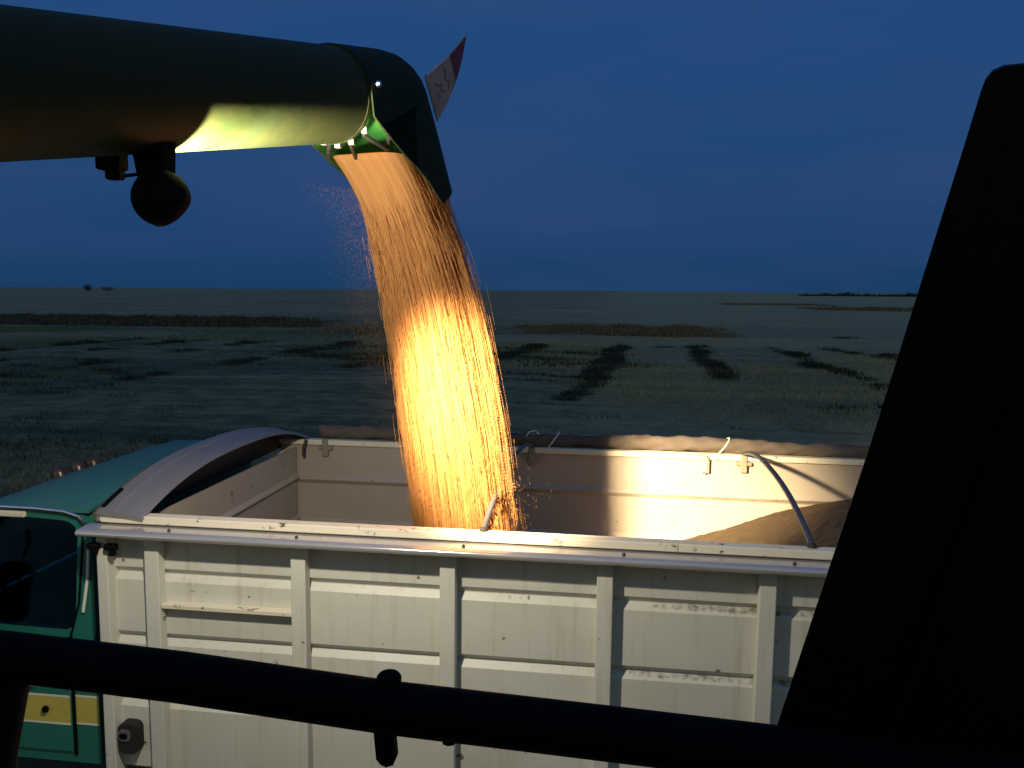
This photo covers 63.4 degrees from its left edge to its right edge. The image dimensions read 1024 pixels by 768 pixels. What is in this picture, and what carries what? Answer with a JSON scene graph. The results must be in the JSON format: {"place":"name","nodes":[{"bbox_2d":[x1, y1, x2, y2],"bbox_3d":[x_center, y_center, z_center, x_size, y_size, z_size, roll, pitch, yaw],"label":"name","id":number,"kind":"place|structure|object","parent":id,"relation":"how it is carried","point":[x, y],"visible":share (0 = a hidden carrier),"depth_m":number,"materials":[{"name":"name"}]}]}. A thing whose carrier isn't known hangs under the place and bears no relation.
{"place":"outdoors","nodes":[
{"label":"outdoors","id":0,"kind":"place"},
{"bbox_2d":[0,287,917,767],"bbox_3d":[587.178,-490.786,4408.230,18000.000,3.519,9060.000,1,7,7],"label":"field","id":1,"kind":"structure","parent":0,"point":[326,391],"depth_m":39.35,"materials":[{"name":"plant"}]},
{"bbox_2d":[82,285,92,290],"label":"tree","id":2,"kind":"object","parent":1,"relation":"on","point":[85,287],"visible":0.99,"depth_m":698.81,"materials":[{"name":"green plant"}]},
{"bbox_2d":[0,424,869,767],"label":"grain truck","id":3,"kind":"object","parent":1,"relation":"on","point":[602,578],"visible":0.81,"depth_m":4.59,"materials":[{"name":"white paint"}]},
{"bbox_2d":[684,499,851,547],"bbox_3d":[0.388,1.464,5.594,4.700,1.305,2.320,1,7,7],"label":"grain heap","id":4,"kind":"object","parent":3,"relation":"in","point":[824,522],"visible":0.06,"depth_m":5.95,"materials":[{"name":"beige food"}]},
{"bbox_2d":[0,325,897,496],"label":"stubble","id":5,"kind":"object","parent":1,"relation":"on","point":[705,393],"visible":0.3,"depth_m":37.09,"materials":[{"name":"plant"}]},
{"bbox_2d":[0,336,897,463],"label":"weeds","id":6,"kind":"object","parent":1,"relation":"on","point":[594,373],"visible":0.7,"depth_m":41.37,"materials":[{"name":"green plant"}]},
{"bbox_2d":[0,303,912,337],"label":"standing crop","id":7,"kind":"object","parent":1,"relation":"on","point":[274,320],"visible":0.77,"depth_m":85.18,"materials":[{"name":"brown plant"}]},
{"bbox_2d":[0,63,1023,767],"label":"combine harvester","id":8,"kind":"object","parent":1,"relation":"on","point":[912,653],"visible":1,"depth_m":0.84,"materials":[{"name":"black paint"}]},
{"bbox_2d":[0,4,467,226],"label":"unloading auger","id":9,"kind":"object","parent":8,"relation":"attached to","point":[110,95],"visible":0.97,"depth_m":2.54,"materials":[{"name":"green paint"}]},
{"bbox_2d":[325,152,551,531],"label":"grain stream","id":10,"kind":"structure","parent":9,"relation":"hanging from","point":[446,406],"depth_m":4.41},
{"bbox_2d":[797,292,916,296],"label":"treeline","id":11,"kind":"object","parent":1,"relation":"on","point":[875,295],"visible":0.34,"depth_m":699.73,"materials":[{"name":"black plant"}]},
{"bbox_2d":[0,0,1023,292],"label":"sky","id":12,"kind":"structure","parent":0,"point":[587,145],"materials":[{"name":"blue"}]}
]}

